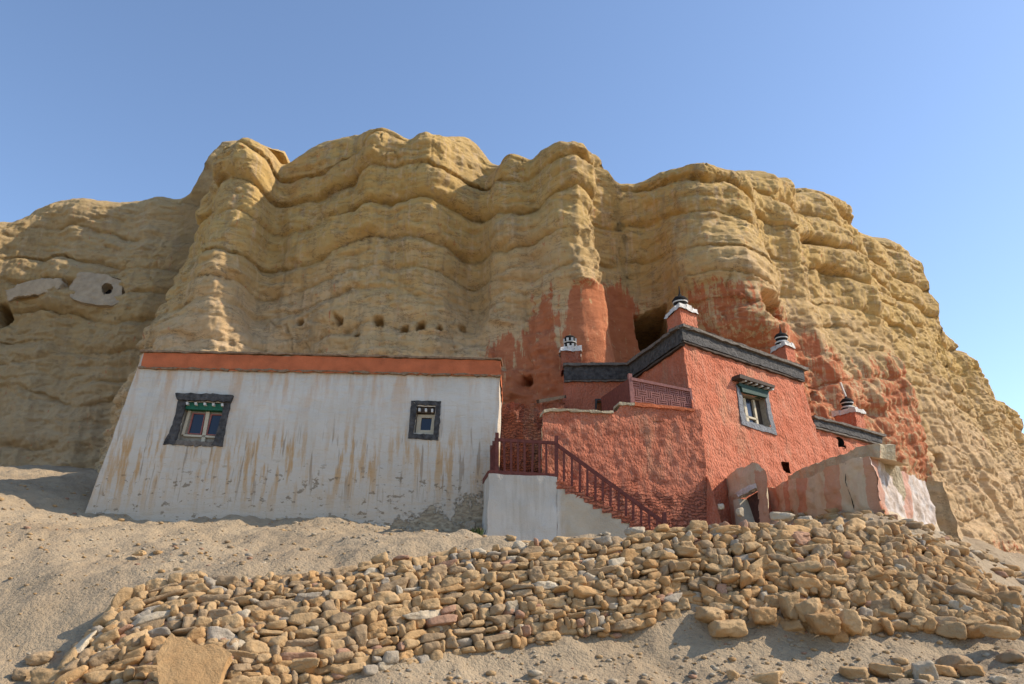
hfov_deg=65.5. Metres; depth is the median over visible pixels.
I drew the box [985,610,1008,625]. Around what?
wall stone
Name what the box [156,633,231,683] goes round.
rock slab
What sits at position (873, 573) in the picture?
wall stone
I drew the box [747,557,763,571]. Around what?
wall stone
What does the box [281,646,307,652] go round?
wall stone
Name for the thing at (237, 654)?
wall stone
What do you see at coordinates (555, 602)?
wall stone
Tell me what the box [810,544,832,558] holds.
wall stone
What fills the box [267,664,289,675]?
wall stone
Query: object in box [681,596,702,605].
wall stone
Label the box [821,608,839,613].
wall stone
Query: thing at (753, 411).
window
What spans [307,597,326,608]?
wall stone
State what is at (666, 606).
wall stone
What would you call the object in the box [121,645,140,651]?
wall stone
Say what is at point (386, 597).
wall stone
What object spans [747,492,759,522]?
door
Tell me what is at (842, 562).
wall stone
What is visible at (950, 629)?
wall stone
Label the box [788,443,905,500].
parapet wall
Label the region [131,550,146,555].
loose stone
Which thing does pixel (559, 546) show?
wall stone
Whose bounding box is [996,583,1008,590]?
wall stone
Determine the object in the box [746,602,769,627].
wall stone
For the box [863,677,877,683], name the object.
loose stone
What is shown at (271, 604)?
wall stone
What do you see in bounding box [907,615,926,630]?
wall stone
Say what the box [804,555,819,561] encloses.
wall stone
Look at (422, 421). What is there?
window
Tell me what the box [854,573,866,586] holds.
wall stone
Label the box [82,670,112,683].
wall stone
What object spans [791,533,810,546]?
wall stone
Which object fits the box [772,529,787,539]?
wall stone
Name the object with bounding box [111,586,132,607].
wall stone
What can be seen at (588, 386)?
red chamber
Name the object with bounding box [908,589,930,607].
wall stone
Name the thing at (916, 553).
wall stone
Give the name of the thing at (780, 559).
wall stone
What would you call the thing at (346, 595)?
wall stone
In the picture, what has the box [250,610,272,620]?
wall stone
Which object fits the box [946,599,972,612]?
wall stone
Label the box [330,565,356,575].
wall stone
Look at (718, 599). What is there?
wall stone
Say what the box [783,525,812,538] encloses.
wall stone
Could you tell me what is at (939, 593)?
wall stone
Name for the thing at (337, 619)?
wall stone
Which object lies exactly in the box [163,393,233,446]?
window
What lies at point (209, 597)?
wall stone
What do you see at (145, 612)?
wall stone
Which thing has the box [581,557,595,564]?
wall stone
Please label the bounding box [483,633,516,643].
wall stone
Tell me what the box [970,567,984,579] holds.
wall stone
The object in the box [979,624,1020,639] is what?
loose stone
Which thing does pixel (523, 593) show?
wall stone
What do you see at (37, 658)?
loose stone
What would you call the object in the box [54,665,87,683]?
wall stone
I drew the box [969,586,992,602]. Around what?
wall stone
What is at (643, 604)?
wall stone
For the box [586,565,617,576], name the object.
wall stone
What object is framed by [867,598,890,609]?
wall stone
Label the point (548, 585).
wall stone
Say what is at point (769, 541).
wall stone
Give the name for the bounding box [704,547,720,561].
wall stone
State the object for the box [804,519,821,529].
wall stone
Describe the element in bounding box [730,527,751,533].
wall stone
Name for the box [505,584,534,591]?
wall stone
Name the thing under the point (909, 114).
sky
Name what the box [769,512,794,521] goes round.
loose stone
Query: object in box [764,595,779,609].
wall stone
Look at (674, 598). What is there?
wall stone
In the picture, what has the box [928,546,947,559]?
wall stone
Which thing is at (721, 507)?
loose stone
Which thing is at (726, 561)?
wall stone
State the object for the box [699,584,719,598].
wall stone
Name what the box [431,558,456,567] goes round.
wall stone
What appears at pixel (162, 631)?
wall stone
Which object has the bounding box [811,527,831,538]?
wall stone
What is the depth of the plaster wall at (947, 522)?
21.29 m
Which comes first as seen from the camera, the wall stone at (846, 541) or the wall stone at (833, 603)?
the wall stone at (833, 603)
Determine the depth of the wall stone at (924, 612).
13.24 m
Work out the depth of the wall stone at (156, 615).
11.47 m
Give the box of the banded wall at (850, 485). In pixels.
[767,456,939,530]
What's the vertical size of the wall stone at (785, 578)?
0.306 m
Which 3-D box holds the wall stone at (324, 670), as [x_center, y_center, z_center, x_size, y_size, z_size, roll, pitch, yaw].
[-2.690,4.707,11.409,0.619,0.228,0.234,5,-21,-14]
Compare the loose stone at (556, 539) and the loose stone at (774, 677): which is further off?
the loose stone at (556, 539)
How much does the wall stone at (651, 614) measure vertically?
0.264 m
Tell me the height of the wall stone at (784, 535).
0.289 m
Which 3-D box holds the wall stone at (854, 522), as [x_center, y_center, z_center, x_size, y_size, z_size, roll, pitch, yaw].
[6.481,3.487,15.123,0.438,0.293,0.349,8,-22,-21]
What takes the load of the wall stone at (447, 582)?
on the wall stone at (458, 588)
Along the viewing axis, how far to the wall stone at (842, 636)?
12.83 m
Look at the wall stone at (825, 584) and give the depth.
13.56 m
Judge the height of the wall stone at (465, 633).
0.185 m
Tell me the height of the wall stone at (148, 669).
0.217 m
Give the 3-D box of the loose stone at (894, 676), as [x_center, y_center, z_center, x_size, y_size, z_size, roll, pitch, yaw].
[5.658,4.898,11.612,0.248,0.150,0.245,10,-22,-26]
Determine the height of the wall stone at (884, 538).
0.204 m
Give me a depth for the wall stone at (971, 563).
14.72 m
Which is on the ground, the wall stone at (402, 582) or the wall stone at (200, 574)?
the wall stone at (200, 574)
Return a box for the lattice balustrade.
[601,373,693,411]
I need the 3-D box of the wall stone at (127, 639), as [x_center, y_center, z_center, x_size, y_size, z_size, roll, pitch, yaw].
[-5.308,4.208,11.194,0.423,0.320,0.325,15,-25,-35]
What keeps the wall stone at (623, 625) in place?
on the ground
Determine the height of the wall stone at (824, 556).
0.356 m
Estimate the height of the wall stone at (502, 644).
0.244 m
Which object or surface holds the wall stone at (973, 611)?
on the wall stone at (973, 629)
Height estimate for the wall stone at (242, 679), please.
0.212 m
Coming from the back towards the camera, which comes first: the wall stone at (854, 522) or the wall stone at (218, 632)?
the wall stone at (854, 522)
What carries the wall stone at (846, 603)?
on the ground
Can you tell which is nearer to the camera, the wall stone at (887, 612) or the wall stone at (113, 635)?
the wall stone at (113, 635)
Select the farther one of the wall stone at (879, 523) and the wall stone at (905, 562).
the wall stone at (879, 523)
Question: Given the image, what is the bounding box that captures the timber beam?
[536,395,565,402]
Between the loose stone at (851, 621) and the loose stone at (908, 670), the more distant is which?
the loose stone at (851, 621)
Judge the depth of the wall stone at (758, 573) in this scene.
13.79 m
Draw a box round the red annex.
[811,382,885,513]
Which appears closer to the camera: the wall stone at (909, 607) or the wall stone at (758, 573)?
the wall stone at (909, 607)
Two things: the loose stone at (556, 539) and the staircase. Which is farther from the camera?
the staircase
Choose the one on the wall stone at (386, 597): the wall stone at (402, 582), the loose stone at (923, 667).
the wall stone at (402, 582)
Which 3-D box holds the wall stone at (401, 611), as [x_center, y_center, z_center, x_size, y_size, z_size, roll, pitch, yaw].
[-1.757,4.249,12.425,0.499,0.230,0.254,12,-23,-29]
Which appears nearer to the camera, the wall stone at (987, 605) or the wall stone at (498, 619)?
the wall stone at (498, 619)
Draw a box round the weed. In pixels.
[468,528,485,534]
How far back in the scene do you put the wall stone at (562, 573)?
13.53 m
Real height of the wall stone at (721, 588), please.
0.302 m
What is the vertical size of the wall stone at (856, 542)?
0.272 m
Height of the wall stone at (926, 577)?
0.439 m
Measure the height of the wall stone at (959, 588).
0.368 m
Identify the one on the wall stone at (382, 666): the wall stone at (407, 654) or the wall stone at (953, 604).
the wall stone at (407, 654)
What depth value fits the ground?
13.08 m
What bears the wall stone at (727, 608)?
on the ground
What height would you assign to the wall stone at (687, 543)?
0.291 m
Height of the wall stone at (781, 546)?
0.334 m
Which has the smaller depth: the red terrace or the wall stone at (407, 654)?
the wall stone at (407, 654)
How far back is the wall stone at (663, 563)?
13.94 m
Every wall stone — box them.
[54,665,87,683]
[74,630,96,652]
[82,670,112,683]
[87,648,120,666]
[89,643,95,652]
[90,628,119,645]
[104,604,114,612]
[105,618,127,628]
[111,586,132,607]
[119,629,149,645]
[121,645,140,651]
[131,610,171,625]
[133,617,165,628]
[134,664,156,676]
[135,609,151,615]
[144,650,158,662]
[145,578,167,590]
[148,627,170,637]
[181,571,207,580]
[182,574,198,580]
[183,583,209,594]
[196,594,230,603]
[206,626,238,640]
[207,609,230,619]
[212,575,239,588]
[217,613,243,627]
[226,649,257,661]
[227,675,267,683]
[234,580,252,586]
[239,641,270,653]
[244,616,267,624]
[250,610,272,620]
[256,598,294,609]
[263,583,283,595]
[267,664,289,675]
[277,573,307,577]
[280,652,316,659]
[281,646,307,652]
[285,601,302,613]
[285,639,315,646]
[287,612,320,626]
[289,657,319,668]
[294,592,321,601]
[294,628,320,638]
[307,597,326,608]
[312,663,342,675]
[317,630,352,641]
[328,612,350,628]
[329,590,357,601]
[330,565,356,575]
[330,662,365,675]
[350,655,371,664]
[363,600,387,609]
[366,581,378,590]
[367,619,387,632]
[367,627,384,640]
[371,591,400,603]
[371,645,396,656]
[374,577,408,592]
[375,662,392,670]
[384,606,410,619]
[387,616,407,626]
[393,557,412,565]
[399,649,413,660]
[402,609,440,620]
[412,556,427,566]
[419,632,445,643]
[421,598,439,610]
[424,614,457,629]
[425,564,447,579]
[425,572,441,582]
[427,550,449,556]
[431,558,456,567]
[434,583,464,593]
[439,577,461,586]
[453,627,485,638]
[462,570,479,581]
[463,590,489,595]
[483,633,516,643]
[485,614,515,626]
[493,639,511,649]
[504,600,518,611]
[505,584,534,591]
[512,589,533,597]
[517,546,543,556]
[525,568,543,582]
[533,581,558,589]
[535,631,560,640]
[543,597,565,609]
[553,569,577,578]
[554,542,577,550]
[558,625,578,636]
[559,561,576,570]
[566,537,593,545]
[573,585,605,598]
[580,540,595,548]
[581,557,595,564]
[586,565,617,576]
[592,580,612,591]
[610,619,638,632]
[619,548,641,560]
[628,542,654,549]
[634,609,657,619]
[638,595,655,607]
[644,598,660,612]
[645,550,667,559]
[657,601,676,611]
[658,559,679,567]
[659,581,680,595]
[661,593,681,603]
[665,608,681,618]
[675,597,690,609]
[678,535,694,543]
[680,541,695,547]
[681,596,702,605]
[687,520,707,532]
[687,577,702,592]
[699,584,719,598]
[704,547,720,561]
[709,525,740,534]
[709,602,733,613]
[713,568,728,577]
[714,596,737,605]
[715,583,727,593]
[718,555,732,567]
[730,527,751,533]
[730,543,744,555]
[732,553,755,563]
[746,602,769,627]
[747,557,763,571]
[747,597,764,606]
[748,568,766,585]
[759,527,776,536]
[762,540,772,547]
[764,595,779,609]
[765,553,797,564]
[768,566,781,574]
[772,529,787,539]
[773,540,792,554]
[774,575,792,590]
[774,614,780,626]
[780,530,793,538]
[780,564,797,576]
[780,620,805,631]
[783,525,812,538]
[790,561,822,573]
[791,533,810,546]
[791,576,823,588]
[793,519,812,525]
[794,531,809,535]
[801,543,820,553]
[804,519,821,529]
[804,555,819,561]
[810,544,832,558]
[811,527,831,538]
[816,566,834,574]
[817,580,831,595]
[819,554,827,565]
[820,558,836,567]
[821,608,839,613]
[822,574,848,585]
[826,599,843,608]
[829,555,850,567]
[829,628,848,642]
[832,517,843,529]
[833,586,847,596]
[834,532,843,543]
[834,567,848,583]
[841,539,863,547]
[841,577,856,591]
[842,600,849,608]
[843,518,865,530]
[843,525,856,535]
[847,540,862,545]
[848,554,863,565]
[851,589,865,608]
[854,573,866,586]
[856,530,870,539]
[857,621,870,635]
[861,544,880,553]
[864,541,879,546]
[864,567,883,579]
[865,519,883,526]
[866,590,881,600]
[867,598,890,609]
[876,573,890,581]
[878,608,895,617]
[879,535,895,545]
[879,536,902,543]
[881,589,904,602]
[891,620,907,631]
[892,541,902,547]
[892,558,914,571]
[893,544,907,552]
[895,572,917,579]
[905,603,912,611]
[907,580,917,592]
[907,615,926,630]
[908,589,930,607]
[909,575,930,589]
[912,551,923,555]
[913,556,932,563]
[916,606,936,619]
[920,573,941,590]
[921,533,953,551]
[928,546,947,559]
[931,588,953,603]
[934,616,957,623]
[934,620,966,639]
[935,570,949,576]
[936,565,954,575]
[943,559,955,567]
[943,585,967,597]
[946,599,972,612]
[948,575,979,588]
[948,582,982,599]
[957,615,985,625]
[964,608,983,618]
[966,560,986,575]
[966,620,989,638]
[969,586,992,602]
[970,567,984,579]
[977,578,995,593]
[979,600,999,610]
[984,576,995,585]
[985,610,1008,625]
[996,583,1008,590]
[1003,602,1022,617]
[1004,604,1020,610]
[1007,615,1021,630]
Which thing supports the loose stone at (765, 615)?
on the ground
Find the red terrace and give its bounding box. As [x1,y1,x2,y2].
[540,402,706,542]
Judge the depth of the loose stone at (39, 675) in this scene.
10.51 m
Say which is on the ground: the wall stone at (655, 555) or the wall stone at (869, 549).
the wall stone at (655, 555)
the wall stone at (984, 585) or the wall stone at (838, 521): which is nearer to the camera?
the wall stone at (984, 585)
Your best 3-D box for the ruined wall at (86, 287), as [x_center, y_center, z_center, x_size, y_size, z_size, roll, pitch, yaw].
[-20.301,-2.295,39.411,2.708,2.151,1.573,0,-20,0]
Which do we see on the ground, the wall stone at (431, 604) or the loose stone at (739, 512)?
the loose stone at (739, 512)
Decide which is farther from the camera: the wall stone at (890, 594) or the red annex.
the red annex
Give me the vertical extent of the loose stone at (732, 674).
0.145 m
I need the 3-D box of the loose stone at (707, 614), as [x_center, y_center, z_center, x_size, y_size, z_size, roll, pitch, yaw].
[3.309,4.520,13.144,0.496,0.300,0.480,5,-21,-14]
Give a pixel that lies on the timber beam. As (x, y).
(550, 399)
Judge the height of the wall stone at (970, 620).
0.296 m
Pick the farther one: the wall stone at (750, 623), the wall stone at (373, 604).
the wall stone at (750, 623)
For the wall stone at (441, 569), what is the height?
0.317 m
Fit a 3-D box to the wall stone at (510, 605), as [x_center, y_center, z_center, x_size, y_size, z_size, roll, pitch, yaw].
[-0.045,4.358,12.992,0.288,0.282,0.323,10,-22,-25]
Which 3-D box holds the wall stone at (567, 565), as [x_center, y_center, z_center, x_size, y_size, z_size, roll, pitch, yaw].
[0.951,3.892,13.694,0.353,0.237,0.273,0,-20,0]
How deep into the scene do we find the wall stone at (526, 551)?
13.90 m
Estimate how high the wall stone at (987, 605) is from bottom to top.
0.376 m
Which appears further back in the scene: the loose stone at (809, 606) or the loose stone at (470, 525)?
the loose stone at (470, 525)
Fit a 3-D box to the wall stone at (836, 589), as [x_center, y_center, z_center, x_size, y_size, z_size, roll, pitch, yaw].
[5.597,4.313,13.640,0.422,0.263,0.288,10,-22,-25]
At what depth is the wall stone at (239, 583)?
12.57 m
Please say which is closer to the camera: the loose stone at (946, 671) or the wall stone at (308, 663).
the wall stone at (308, 663)
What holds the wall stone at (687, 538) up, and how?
on the wall stone at (687, 543)
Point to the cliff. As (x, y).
(378, 241)
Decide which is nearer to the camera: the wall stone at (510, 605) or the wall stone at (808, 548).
the wall stone at (510, 605)
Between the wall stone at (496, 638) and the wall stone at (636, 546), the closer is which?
the wall stone at (496, 638)
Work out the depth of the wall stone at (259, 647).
11.23 m
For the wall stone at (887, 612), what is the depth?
13.29 m
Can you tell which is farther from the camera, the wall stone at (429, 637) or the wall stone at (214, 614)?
the wall stone at (429, 637)
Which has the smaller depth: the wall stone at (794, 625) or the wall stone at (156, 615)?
the wall stone at (156, 615)
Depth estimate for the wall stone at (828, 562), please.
13.98 m
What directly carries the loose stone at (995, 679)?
on the ground
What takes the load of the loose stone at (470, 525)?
on the ground
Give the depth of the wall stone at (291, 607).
12.13 m
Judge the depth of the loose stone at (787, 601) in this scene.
13.11 m
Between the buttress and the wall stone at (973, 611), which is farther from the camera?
the buttress
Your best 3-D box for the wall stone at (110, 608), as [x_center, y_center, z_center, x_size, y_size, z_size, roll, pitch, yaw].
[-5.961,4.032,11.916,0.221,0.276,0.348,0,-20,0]
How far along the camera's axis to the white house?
20.38 m
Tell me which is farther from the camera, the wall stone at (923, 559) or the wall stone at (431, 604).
the wall stone at (923, 559)
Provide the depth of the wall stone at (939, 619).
13.10 m
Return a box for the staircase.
[482,433,666,541]
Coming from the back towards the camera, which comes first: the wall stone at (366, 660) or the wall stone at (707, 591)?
the wall stone at (707, 591)
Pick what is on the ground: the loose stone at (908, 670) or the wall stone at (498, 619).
the loose stone at (908, 670)
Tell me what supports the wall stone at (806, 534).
on the wall stone at (791, 528)
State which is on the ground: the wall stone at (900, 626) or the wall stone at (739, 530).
the wall stone at (900, 626)
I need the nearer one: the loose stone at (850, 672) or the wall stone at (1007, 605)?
the loose stone at (850, 672)
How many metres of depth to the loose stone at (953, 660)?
12.00 m
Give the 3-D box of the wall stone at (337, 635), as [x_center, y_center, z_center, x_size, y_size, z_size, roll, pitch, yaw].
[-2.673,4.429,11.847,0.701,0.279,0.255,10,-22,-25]
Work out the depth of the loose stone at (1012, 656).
11.90 m
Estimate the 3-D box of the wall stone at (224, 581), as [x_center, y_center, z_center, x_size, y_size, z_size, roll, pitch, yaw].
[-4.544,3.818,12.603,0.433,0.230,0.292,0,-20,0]
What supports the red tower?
on the ground
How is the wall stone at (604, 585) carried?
on the wall stone at (582, 592)
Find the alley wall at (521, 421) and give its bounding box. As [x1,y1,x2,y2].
[500,402,564,472]
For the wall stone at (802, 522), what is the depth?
14.99 m
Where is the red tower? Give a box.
[626,286,822,524]
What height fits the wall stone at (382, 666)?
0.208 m
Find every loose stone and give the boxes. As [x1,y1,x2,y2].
[12,668,30,680]
[24,651,53,665]
[30,667,60,683]
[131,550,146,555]
[464,520,476,530]
[551,536,569,542]
[624,527,644,535]
[695,606,725,623]
[708,619,747,637]
[718,503,724,509]
[726,670,739,679]
[735,507,743,516]
[749,606,776,624]
[749,671,783,683]
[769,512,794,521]
[777,591,799,620]
[795,597,821,622]
[797,516,812,519]
[804,612,841,635]
[837,609,862,634]
[838,666,869,679]
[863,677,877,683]
[868,663,902,677]
[887,673,907,680]
[903,665,913,678]
[911,660,938,679]
[919,674,933,681]
[934,664,959,677]
[936,653,974,669]
[957,664,984,676]
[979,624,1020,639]
[989,675,1006,683]
[990,590,1023,610]
[995,650,1023,663]
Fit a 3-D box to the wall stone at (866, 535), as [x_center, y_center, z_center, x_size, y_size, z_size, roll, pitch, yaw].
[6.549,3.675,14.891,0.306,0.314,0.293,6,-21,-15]
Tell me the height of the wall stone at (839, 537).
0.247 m
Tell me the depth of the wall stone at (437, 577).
13.09 m
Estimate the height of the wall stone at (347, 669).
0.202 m
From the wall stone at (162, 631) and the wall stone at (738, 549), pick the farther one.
the wall stone at (738, 549)
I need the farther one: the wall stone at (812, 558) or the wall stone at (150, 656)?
the wall stone at (812, 558)
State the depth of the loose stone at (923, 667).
11.48 m
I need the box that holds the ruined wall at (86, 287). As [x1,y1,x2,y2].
[69,272,123,307]
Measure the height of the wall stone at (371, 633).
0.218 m
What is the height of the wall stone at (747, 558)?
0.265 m
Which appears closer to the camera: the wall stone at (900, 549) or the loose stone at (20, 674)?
the loose stone at (20, 674)
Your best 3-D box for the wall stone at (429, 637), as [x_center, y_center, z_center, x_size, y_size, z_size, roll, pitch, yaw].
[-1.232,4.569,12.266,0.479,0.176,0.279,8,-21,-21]
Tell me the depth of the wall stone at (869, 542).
14.60 m
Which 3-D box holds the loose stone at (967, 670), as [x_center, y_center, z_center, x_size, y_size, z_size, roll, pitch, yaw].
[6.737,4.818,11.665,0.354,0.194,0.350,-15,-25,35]
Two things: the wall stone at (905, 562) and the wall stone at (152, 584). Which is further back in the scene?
the wall stone at (905, 562)
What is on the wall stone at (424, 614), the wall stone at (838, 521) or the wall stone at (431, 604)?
the wall stone at (431, 604)
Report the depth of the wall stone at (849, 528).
14.86 m
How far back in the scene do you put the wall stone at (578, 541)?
14.28 m
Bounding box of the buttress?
[706,477,720,532]
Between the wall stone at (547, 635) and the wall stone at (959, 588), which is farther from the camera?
the wall stone at (959, 588)
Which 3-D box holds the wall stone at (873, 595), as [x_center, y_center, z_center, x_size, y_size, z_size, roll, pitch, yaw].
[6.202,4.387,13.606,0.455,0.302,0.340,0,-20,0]
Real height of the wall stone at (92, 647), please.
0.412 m
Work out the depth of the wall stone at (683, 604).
13.39 m
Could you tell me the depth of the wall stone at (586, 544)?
14.11 m
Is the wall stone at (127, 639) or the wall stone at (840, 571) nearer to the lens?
the wall stone at (127, 639)
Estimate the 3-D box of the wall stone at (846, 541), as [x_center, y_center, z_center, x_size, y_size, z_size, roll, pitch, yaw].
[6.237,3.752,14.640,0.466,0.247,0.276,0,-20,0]
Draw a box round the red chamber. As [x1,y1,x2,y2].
[559,335,628,410]
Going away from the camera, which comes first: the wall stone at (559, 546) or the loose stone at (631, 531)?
the wall stone at (559, 546)
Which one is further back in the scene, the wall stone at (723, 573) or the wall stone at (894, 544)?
the wall stone at (894, 544)
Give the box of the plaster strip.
[5,278,67,301]
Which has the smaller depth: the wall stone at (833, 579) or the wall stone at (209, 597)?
the wall stone at (209, 597)
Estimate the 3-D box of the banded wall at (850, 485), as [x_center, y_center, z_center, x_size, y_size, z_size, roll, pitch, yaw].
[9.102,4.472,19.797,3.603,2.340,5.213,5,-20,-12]
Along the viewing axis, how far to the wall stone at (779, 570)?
13.91 m
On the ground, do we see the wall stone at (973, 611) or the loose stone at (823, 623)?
the loose stone at (823, 623)
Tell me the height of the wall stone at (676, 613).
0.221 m
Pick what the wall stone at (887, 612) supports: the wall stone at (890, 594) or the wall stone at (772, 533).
the wall stone at (890, 594)
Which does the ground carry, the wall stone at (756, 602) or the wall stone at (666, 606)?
the wall stone at (756, 602)
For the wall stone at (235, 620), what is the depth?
11.59 m
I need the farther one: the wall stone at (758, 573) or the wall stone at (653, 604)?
the wall stone at (758, 573)
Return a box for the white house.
[85,349,502,531]
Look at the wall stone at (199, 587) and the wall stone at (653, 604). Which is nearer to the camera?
the wall stone at (199, 587)
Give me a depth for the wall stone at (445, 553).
13.66 m
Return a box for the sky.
[0,0,1023,432]
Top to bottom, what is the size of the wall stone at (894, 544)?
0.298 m
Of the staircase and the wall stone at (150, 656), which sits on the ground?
the staircase
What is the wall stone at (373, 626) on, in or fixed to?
on the wall stone at (371, 633)
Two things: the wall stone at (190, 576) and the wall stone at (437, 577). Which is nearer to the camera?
the wall stone at (190, 576)
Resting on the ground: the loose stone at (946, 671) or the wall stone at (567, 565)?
the loose stone at (946, 671)
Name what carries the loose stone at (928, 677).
on the ground
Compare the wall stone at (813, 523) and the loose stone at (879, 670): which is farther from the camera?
the wall stone at (813, 523)
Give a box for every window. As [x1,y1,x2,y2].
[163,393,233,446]
[408,400,440,440]
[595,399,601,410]
[732,374,776,435]
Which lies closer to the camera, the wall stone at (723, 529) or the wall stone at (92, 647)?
the wall stone at (92, 647)
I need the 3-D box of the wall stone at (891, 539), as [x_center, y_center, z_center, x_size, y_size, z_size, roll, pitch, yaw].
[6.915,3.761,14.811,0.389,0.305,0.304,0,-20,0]
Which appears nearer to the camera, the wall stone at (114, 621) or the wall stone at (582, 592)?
the wall stone at (114, 621)
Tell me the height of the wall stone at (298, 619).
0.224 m
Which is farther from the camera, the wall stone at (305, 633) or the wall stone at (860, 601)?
the wall stone at (860, 601)
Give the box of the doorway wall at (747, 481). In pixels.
[726,462,770,524]
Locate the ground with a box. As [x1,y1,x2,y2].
[0,465,1023,683]
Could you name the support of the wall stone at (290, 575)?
on the ground
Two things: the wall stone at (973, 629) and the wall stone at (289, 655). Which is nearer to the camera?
the wall stone at (289, 655)
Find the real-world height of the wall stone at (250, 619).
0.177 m
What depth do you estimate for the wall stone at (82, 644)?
11.09 m
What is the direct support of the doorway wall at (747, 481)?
on the ground
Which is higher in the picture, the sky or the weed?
the sky
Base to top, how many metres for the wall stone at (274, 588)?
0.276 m
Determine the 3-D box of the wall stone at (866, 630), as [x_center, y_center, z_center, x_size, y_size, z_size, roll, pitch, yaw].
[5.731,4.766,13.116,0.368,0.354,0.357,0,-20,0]
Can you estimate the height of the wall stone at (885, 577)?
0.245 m
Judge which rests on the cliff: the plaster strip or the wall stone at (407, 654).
the plaster strip
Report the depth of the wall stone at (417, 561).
13.37 m
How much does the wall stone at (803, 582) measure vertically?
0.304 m
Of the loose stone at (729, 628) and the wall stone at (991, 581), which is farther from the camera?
the wall stone at (991, 581)
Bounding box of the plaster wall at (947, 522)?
[926,481,962,541]
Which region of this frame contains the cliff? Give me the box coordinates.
[0,127,1023,554]
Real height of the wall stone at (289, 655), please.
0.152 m
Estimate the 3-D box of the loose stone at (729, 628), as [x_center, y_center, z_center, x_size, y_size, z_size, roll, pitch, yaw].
[3.521,4.631,12.878,0.648,0.282,0.536,0,-20,0]
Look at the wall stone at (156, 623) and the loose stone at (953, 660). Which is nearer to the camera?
the wall stone at (156, 623)
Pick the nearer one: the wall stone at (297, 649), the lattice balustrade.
the wall stone at (297, 649)
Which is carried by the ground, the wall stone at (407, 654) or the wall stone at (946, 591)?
the wall stone at (946, 591)
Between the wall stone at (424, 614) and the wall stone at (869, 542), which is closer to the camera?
the wall stone at (424, 614)
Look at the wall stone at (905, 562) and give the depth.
14.19 m
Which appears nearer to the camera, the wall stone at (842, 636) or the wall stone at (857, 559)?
the wall stone at (842, 636)
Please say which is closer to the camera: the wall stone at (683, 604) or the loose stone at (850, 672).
the loose stone at (850, 672)
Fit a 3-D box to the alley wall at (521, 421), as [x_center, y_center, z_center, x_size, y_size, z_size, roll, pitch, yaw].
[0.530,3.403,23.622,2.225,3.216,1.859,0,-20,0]
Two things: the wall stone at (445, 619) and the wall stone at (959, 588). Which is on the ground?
the wall stone at (445, 619)
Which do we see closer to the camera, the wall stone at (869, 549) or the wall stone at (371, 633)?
the wall stone at (371, 633)
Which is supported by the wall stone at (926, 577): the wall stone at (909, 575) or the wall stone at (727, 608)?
the wall stone at (909, 575)
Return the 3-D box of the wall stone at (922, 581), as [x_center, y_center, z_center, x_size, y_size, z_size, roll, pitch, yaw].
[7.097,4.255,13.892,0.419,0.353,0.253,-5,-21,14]
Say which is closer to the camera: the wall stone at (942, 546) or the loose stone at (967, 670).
the loose stone at (967, 670)
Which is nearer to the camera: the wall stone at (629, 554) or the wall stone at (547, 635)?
the wall stone at (547, 635)
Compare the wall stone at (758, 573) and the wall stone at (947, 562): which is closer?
the wall stone at (758, 573)
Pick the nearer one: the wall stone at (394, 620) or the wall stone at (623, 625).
the wall stone at (394, 620)
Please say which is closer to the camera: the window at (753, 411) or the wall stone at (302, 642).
the wall stone at (302, 642)
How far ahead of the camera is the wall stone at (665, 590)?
13.61 m

